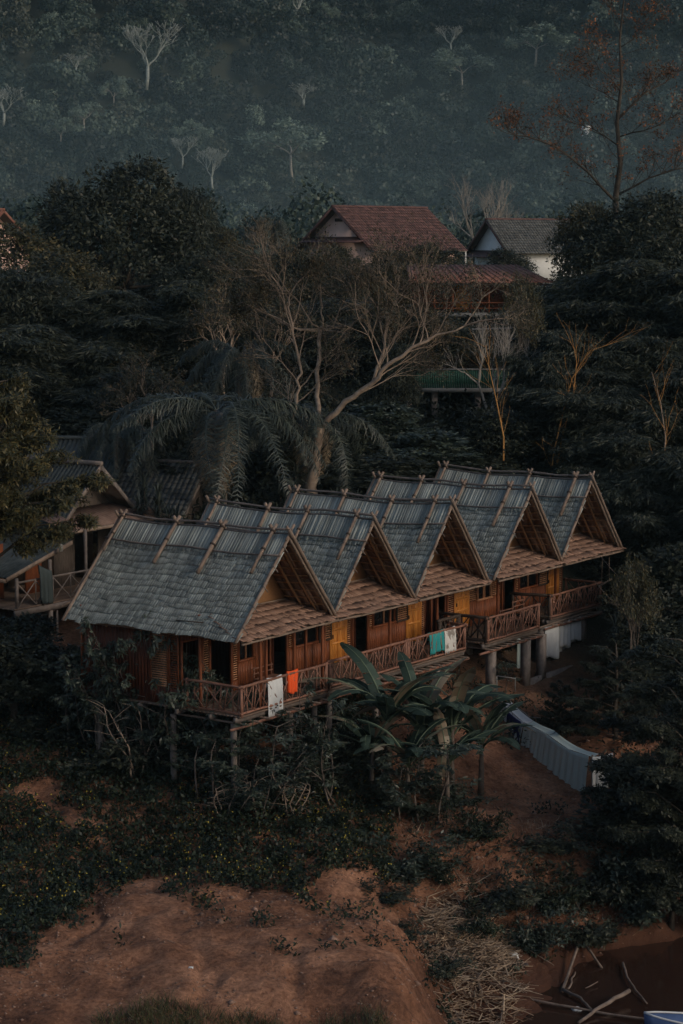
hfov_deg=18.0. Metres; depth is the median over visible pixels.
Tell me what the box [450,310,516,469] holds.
bare tree
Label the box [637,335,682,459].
bare tree
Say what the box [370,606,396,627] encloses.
window frame
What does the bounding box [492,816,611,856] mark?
scrub bush
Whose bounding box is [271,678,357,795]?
sapling
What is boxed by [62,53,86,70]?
bare tree
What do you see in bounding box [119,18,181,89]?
bare tree
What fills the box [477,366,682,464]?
bamboo clump
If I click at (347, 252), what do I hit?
broadleaf tree
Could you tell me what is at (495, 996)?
stick
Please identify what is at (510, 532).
thatched hut
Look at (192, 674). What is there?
sapling
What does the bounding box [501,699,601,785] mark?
clothesline
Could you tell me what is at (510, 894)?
scrub bush
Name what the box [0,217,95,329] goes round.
broadleaf tree
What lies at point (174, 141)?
bare tree
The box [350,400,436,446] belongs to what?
bush
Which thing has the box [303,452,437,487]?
bush
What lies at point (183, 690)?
sapling
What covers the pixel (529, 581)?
window frame
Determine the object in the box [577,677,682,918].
feathery layered tree
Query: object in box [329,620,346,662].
door
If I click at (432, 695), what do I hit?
banana plant
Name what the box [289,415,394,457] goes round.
bush
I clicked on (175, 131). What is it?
pale crowned tree
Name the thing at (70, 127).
pale crowned tree
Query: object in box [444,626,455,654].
towel
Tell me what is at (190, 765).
scrub bush
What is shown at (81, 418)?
bush
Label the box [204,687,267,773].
sapling
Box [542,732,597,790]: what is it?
fence panel
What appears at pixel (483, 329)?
handrail
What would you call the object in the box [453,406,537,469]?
bush
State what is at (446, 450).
bush
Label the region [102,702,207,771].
scrub bush
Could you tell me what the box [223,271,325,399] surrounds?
thinly leaved tree
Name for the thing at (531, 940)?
scrub bush
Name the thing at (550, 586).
door
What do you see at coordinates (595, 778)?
sheet
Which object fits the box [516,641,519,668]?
post
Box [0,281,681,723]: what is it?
undergrowth
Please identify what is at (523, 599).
porch bench
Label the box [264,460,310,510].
spiky dracaena
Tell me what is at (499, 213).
bare tree
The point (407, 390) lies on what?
broadleaf tree
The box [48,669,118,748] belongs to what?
sapling
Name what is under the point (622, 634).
bush
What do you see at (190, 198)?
broadleaf tree
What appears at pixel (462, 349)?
broadleaf tree
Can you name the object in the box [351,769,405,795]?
scrub bush
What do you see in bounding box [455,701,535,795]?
banana plant
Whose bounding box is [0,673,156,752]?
scrub bush
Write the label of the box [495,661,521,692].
sapling
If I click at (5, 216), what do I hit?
tiled house
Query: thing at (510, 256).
broadleaf tree
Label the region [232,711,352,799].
sapling
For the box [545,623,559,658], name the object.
towel
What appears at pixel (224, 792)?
sapling
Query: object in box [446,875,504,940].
scrub bush
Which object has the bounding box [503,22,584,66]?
pale crowned tree
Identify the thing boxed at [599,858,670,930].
scrub bush
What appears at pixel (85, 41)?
trees
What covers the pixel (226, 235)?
broadleaf tree
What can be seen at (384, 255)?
broadleaf tree
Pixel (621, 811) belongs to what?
bush
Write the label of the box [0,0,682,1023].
ground
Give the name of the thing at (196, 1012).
grass
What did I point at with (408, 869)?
scrub bush
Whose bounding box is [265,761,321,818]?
sapling
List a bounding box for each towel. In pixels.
[266,674,282,716]
[428,629,444,654]
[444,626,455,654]
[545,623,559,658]
[560,620,570,647]
[571,616,580,640]
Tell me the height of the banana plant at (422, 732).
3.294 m
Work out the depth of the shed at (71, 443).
92.85 m
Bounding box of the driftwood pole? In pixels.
[532,998,643,1019]
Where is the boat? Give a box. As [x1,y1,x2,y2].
[644,1011,682,1023]
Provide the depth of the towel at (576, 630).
89.07 m
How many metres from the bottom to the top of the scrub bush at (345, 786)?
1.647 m
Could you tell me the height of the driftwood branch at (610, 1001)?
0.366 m
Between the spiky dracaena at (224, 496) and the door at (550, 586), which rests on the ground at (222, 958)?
the spiky dracaena at (224, 496)
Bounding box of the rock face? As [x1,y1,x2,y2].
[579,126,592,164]
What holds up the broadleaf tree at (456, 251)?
on the ground at (222, 958)
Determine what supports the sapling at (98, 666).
on the ground at (222, 958)
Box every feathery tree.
[0,322,157,434]
[25,288,224,380]
[148,278,297,390]
[522,257,682,363]
[555,333,682,450]
[656,290,682,369]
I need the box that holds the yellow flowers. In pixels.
[0,697,392,915]
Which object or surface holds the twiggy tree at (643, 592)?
on the ground at (222, 958)
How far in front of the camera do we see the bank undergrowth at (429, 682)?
70.80 m
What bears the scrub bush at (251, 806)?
on the ground at (222, 958)
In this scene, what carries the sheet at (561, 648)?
hanging from the thatched hut at (578, 517)
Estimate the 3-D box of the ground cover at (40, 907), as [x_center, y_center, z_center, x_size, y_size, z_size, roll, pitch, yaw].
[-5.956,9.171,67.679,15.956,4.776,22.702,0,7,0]
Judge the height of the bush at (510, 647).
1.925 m
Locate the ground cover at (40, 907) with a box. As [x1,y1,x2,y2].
[0,673,404,969]
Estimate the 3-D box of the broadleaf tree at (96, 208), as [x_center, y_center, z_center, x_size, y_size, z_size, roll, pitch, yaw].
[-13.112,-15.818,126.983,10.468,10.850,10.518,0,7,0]
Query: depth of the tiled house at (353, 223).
150.00 m
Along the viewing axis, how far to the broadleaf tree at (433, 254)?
134.43 m
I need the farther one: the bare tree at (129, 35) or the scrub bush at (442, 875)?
the bare tree at (129, 35)
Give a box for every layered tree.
[0,371,117,561]
[535,679,581,733]
[553,639,680,742]
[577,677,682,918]
[585,619,682,853]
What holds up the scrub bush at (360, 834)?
on the ground at (222, 958)
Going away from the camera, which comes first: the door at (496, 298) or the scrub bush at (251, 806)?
the scrub bush at (251, 806)
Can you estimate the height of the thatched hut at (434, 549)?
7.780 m
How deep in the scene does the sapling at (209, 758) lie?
69.80 m
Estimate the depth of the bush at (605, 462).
93.96 m
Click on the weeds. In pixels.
(262, 917)
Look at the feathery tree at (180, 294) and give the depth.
107.44 m
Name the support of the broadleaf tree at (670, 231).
on the ground at (222, 958)
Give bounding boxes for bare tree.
[0,85,28,126]
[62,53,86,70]
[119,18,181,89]
[170,135,197,167]
[193,147,228,192]
[289,82,317,107]
[292,0,304,16]
[435,25,462,48]
[443,306,540,432]
[445,170,524,238]
[637,335,682,459]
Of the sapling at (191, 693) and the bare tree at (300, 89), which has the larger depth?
the bare tree at (300, 89)
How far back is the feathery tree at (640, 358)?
98.19 m
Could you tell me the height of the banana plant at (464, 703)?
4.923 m
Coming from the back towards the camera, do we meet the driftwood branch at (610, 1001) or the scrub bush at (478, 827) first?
the scrub bush at (478, 827)
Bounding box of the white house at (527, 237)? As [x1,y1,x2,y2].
[464,218,578,287]
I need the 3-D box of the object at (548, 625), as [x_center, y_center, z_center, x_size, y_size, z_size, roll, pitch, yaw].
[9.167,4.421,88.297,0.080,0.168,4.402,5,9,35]
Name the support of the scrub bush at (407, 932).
on the ground at (222, 958)
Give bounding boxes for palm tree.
[76,418,168,500]
[90,390,340,507]
[168,338,310,455]
[206,402,399,496]
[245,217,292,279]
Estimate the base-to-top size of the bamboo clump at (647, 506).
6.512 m
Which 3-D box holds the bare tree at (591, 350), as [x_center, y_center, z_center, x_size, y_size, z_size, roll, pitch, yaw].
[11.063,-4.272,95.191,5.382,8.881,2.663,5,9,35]
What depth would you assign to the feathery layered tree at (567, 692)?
79.36 m
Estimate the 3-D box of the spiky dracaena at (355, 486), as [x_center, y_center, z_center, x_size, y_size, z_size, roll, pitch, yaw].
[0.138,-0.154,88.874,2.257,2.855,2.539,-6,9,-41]
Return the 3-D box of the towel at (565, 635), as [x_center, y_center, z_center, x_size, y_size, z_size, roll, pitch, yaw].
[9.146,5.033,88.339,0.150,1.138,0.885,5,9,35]
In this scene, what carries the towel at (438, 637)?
hanging from the thatched hut at (434, 549)
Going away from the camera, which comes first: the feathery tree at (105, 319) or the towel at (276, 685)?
the towel at (276, 685)
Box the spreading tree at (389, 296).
[200,209,541,493]
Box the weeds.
[10,705,603,1023]
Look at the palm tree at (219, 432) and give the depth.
86.40 m
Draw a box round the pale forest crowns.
[1,2,642,210]
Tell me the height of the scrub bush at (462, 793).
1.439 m
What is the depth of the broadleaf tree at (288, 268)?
122.48 m
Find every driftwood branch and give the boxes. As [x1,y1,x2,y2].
[562,988,592,1009]
[567,972,575,989]
[577,989,630,1023]
[622,962,647,1003]
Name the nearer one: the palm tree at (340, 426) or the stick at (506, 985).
the stick at (506, 985)
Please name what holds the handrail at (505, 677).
on the ground at (222, 958)
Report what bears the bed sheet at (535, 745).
hanging from the clothesline at (591, 756)
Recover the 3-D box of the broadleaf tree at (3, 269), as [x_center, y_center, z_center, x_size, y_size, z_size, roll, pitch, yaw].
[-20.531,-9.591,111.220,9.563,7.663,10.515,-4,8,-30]
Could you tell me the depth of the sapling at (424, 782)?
69.46 m
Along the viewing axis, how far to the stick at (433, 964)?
61.92 m
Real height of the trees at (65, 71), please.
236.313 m
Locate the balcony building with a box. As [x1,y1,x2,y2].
[405,353,508,415]
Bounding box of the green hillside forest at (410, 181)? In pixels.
[0,0,682,226]
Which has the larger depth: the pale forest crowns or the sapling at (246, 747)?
the pale forest crowns
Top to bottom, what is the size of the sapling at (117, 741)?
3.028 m
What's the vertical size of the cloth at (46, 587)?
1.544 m
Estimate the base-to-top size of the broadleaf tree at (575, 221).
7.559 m
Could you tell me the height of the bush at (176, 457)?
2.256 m
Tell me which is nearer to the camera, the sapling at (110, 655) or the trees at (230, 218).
the sapling at (110, 655)
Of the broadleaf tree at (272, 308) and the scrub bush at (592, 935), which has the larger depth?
the broadleaf tree at (272, 308)
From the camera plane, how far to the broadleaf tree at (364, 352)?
108.39 m
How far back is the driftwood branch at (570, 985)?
64.32 m
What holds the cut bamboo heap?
on the ground at (222, 958)
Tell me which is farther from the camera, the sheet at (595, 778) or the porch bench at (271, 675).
the sheet at (595, 778)
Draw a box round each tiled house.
[0,208,35,270]
[294,205,467,274]
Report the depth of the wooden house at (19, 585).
84.03 m
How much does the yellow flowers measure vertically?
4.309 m
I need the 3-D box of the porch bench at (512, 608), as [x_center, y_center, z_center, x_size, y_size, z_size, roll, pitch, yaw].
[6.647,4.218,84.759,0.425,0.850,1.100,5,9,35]
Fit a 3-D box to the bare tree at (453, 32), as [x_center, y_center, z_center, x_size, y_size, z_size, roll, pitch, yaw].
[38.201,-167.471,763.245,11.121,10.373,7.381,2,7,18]
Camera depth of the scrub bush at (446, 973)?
62.26 m
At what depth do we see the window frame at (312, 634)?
76.54 m
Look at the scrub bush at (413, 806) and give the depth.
70.10 m
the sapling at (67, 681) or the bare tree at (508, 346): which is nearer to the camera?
the sapling at (67, 681)
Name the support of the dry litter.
on the ground at (222, 958)
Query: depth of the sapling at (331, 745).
69.42 m
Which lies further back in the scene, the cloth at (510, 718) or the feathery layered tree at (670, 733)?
the cloth at (510, 718)
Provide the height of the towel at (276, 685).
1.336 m
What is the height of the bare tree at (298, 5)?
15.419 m
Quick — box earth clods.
[0,718,682,1023]
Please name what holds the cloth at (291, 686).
hanging from the thatched hut at (222, 600)
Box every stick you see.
[409,907,460,1023]
[450,1019,503,1022]
[476,974,482,995]
[477,995,515,997]
[490,982,529,990]
[500,964,505,1023]
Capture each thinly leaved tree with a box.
[93,345,201,449]
[177,263,262,415]
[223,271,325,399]
[362,306,458,353]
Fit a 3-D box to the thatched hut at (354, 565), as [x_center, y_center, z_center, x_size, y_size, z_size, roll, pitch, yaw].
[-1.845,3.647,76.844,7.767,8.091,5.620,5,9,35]
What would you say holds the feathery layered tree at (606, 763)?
on the ground at (222, 958)
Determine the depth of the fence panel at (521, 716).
79.84 m
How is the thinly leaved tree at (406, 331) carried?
on the ground at (222, 958)
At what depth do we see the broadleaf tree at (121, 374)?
98.41 m
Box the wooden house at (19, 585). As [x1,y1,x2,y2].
[0,456,166,642]
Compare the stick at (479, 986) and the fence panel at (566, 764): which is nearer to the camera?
the stick at (479, 986)
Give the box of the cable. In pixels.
[600,556,682,613]
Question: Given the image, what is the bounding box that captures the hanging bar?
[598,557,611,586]
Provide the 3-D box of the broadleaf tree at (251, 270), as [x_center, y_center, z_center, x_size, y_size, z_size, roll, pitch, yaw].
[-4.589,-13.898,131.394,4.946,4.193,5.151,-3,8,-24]
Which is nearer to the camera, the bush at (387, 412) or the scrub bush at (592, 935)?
the scrub bush at (592, 935)
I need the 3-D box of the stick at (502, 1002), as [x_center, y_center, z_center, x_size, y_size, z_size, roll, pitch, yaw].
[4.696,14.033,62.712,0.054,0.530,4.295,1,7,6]
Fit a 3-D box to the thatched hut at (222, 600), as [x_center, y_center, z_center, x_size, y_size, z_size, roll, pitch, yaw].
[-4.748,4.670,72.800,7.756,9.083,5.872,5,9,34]
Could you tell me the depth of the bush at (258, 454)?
92.51 m
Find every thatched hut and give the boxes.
[61,509,339,792]
[196,495,419,733]
[279,484,491,703]
[363,471,569,691]
[432,460,626,640]
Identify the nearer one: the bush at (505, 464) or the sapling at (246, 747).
the sapling at (246, 747)
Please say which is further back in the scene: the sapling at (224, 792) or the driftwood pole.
the sapling at (224, 792)
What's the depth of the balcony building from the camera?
104.07 m
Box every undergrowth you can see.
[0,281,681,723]
[389,658,682,957]
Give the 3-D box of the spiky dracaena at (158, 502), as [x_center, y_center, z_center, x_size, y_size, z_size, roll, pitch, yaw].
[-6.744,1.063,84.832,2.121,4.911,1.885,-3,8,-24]
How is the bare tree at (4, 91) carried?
on the ground at (222, 958)
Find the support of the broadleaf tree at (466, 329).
on the ground at (222, 958)
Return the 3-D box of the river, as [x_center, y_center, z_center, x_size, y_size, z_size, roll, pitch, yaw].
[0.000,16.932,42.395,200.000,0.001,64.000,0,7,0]
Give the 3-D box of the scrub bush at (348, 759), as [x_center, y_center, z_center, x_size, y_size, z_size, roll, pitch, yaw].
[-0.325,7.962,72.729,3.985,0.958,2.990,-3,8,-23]
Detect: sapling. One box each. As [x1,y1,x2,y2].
[39,642,114,739]
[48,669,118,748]
[55,652,146,756]
[71,635,140,756]
[76,614,166,760]
[81,699,165,781]
[100,669,198,779]
[133,635,216,774]
[142,610,219,769]
[162,712,241,808]
[169,667,240,786]
[190,771,275,819]
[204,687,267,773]
[213,688,267,788]
[227,747,318,820]
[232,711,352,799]
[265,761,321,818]
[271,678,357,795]
[283,720,357,807]
[354,750,423,822]
[384,737,488,822]
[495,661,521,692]
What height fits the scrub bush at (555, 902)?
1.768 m
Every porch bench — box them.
[253,662,279,690]
[499,606,520,631]
[511,598,531,622]
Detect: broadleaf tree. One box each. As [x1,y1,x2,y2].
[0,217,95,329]
[0,263,30,325]
[0,264,81,337]
[10,243,123,324]
[31,151,204,297]
[41,176,92,291]
[77,362,205,440]
[135,182,233,304]
[148,250,252,299]
[197,224,265,287]
[219,292,325,372]
[234,250,299,293]
[262,259,326,310]
[264,245,337,320]
[269,296,427,377]
[313,243,381,293]
[327,260,410,304]
[352,303,471,368]
[362,340,429,410]
[367,250,404,282]
[382,242,447,279]
[416,246,465,264]
[425,338,511,382]
[483,246,538,288]
[541,197,637,304]
[562,187,682,278]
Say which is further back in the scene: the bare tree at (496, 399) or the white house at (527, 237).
the white house at (527, 237)
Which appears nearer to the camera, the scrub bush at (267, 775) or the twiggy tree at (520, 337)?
the scrub bush at (267, 775)
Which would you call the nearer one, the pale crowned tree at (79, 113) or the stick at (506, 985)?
the stick at (506, 985)
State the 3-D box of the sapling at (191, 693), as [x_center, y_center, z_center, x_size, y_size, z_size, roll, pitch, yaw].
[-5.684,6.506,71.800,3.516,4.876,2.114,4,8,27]
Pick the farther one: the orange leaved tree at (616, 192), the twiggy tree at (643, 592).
the orange leaved tree at (616, 192)
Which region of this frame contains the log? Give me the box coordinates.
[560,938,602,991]
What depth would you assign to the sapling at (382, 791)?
69.67 m
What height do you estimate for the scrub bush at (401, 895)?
0.894 m
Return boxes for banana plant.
[298,642,455,786]
[318,704,419,791]
[353,651,494,792]
[353,717,464,811]
[379,667,523,793]
[396,707,497,805]
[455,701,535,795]
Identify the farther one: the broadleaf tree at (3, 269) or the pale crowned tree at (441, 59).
the pale crowned tree at (441, 59)
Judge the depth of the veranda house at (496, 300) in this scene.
118.54 m
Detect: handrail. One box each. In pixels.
[472,327,529,352]
[496,675,515,697]
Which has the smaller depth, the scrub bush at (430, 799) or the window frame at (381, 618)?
the scrub bush at (430, 799)
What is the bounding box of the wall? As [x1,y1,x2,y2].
[530,665,572,684]
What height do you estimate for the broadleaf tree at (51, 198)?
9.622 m
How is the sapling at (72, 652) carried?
on the ground at (222, 958)
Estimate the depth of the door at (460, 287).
118.70 m
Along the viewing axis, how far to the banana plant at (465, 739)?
71.25 m
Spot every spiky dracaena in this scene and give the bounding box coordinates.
[126,469,165,522]
[144,481,185,523]
[211,489,234,504]
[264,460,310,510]
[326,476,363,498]
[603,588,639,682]
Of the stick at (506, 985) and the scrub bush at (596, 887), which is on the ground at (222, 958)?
the scrub bush at (596, 887)
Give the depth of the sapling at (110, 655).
71.83 m
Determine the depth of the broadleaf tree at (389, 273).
124.31 m
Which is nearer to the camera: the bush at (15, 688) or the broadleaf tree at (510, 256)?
the bush at (15, 688)
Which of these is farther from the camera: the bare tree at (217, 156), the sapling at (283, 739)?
the bare tree at (217, 156)
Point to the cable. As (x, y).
(619, 577)
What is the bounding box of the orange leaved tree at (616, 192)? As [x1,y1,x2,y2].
[486,0,682,216]
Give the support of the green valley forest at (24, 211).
on the ground at (222, 958)
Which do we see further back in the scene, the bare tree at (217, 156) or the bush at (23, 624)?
the bare tree at (217, 156)
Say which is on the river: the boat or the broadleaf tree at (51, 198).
the boat
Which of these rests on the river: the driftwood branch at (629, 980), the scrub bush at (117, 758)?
the driftwood branch at (629, 980)
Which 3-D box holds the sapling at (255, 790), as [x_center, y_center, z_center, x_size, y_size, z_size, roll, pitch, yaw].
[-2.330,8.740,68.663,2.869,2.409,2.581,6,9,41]
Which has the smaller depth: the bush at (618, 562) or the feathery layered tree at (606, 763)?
the feathery layered tree at (606, 763)
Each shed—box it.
[18,436,139,482]
[93,458,215,542]
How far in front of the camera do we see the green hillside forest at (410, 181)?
668.23 m
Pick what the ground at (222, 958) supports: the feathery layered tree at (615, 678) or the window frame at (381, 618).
the feathery layered tree at (615, 678)
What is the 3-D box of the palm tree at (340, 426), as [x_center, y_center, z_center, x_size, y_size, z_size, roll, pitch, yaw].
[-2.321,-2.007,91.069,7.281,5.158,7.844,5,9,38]
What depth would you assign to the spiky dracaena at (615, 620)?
84.85 m
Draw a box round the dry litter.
[7,787,667,1005]
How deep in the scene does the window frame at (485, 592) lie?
86.25 m
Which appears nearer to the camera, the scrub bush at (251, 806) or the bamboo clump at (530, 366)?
the scrub bush at (251, 806)
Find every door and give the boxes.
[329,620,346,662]
[406,601,421,641]
[454,590,469,623]
[456,286,469,311]
[490,282,502,311]
[546,568,558,604]
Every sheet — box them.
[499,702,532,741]
[521,721,554,762]
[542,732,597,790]
[551,620,575,657]
[592,753,612,787]
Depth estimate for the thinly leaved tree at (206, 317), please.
104.08 m
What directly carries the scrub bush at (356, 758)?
on the ground at (222, 958)
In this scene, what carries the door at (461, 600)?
in the thatched hut at (510, 532)
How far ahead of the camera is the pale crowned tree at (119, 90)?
618.26 m
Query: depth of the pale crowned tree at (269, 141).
632.86 m
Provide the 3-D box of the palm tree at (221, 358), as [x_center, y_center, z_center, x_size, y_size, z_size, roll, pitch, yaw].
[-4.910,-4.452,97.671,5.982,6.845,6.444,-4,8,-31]
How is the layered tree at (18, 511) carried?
on the ground at (222, 958)
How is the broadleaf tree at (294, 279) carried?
on the ground at (222, 958)
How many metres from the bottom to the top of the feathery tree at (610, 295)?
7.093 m
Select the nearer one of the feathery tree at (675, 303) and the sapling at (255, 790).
the sapling at (255, 790)
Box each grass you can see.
[81,985,398,1023]
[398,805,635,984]
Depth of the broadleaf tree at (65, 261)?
114.40 m
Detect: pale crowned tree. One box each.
[43,117,83,141]
[67,101,101,128]
[97,75,128,112]
[168,118,213,139]
[233,116,328,182]
[313,2,340,17]
[428,48,497,91]
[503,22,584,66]
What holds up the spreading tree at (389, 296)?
on the ground at (222, 958)
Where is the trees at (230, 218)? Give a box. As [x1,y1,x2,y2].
[5,177,682,283]
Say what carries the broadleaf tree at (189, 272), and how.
on the ground at (222, 958)
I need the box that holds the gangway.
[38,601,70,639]
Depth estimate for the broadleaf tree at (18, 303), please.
107.74 m
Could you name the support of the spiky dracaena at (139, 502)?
on the ground at (222, 958)
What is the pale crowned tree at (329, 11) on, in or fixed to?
on the green hillside forest at (410, 181)
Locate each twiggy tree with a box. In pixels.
[497,261,547,351]
[599,548,662,704]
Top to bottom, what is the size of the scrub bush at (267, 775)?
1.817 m
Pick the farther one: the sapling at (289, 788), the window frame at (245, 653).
the window frame at (245, 653)
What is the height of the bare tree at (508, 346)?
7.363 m
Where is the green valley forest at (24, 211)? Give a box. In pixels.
[0,181,682,283]
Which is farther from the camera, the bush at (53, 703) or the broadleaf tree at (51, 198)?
the broadleaf tree at (51, 198)
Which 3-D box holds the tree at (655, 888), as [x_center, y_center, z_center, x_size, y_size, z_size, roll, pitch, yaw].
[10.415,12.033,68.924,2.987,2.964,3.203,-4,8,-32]
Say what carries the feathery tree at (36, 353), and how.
on the ground at (222, 958)
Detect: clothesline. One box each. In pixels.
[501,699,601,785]
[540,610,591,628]
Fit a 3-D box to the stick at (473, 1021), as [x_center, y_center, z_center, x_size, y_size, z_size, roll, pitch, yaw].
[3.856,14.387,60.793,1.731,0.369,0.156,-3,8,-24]
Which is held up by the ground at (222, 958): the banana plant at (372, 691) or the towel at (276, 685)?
the banana plant at (372, 691)
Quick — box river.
[515,937,682,1023]
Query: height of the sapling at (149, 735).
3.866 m
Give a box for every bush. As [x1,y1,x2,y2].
[0,611,80,677]
[0,629,76,722]
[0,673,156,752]
[31,647,85,715]
[33,407,143,435]
[57,709,182,775]
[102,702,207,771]
[139,453,234,491]
[149,714,261,780]
[197,746,286,811]
[226,446,335,487]
[227,733,322,789]
[262,740,388,794]
[276,735,383,761]
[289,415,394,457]
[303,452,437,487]
[326,819,385,844]
[330,726,397,770]
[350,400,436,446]
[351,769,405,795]
[354,876,434,907]
[361,428,484,467]
[364,830,472,884]
[365,780,435,814]
[397,913,438,939]
[402,779,472,817]
[404,836,464,884]
[409,931,477,980]
[411,456,547,481]
[411,769,499,806]
[436,793,515,845]
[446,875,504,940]
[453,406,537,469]
[462,847,565,917]
[480,615,516,651]
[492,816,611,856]
[493,898,587,957]
[519,851,592,915]
[539,810,682,905]
[545,879,630,949]
[569,837,682,887]
[571,757,682,865]
[584,528,673,592]
[594,614,682,688]
[596,541,682,633]
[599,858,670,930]
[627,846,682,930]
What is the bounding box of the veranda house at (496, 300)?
[407,264,552,330]
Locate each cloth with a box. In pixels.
[38,565,52,603]
[286,668,297,693]
[506,713,520,742]
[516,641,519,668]
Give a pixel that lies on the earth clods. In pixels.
(221, 921)
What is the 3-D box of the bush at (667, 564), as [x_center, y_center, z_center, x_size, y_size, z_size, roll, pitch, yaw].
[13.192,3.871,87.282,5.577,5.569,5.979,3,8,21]
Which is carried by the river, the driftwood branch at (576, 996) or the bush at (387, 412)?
the driftwood branch at (576, 996)
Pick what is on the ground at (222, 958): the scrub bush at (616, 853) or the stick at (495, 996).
the scrub bush at (616, 853)
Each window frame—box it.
[236,642,255,662]
[291,627,318,648]
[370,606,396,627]
[476,582,492,600]
[518,573,538,590]
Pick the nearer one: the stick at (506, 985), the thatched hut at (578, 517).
the stick at (506, 985)
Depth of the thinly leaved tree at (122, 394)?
96.00 m
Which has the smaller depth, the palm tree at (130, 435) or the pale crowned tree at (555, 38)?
the palm tree at (130, 435)
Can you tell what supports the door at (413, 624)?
in the thatched hut at (434, 549)
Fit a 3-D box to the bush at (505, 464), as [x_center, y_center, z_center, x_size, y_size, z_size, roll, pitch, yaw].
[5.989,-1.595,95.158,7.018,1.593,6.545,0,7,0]
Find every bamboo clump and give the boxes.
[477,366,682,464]
[482,329,594,466]
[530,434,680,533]
[600,444,682,590]
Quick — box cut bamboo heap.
[411,869,543,1023]
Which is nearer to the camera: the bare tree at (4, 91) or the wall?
the wall
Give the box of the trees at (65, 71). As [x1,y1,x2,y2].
[0,0,682,232]
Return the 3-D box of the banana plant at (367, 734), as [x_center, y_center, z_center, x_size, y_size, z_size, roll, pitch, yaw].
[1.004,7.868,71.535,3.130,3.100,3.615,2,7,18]
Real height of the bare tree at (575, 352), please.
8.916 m
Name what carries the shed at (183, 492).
on the ground at (222, 958)

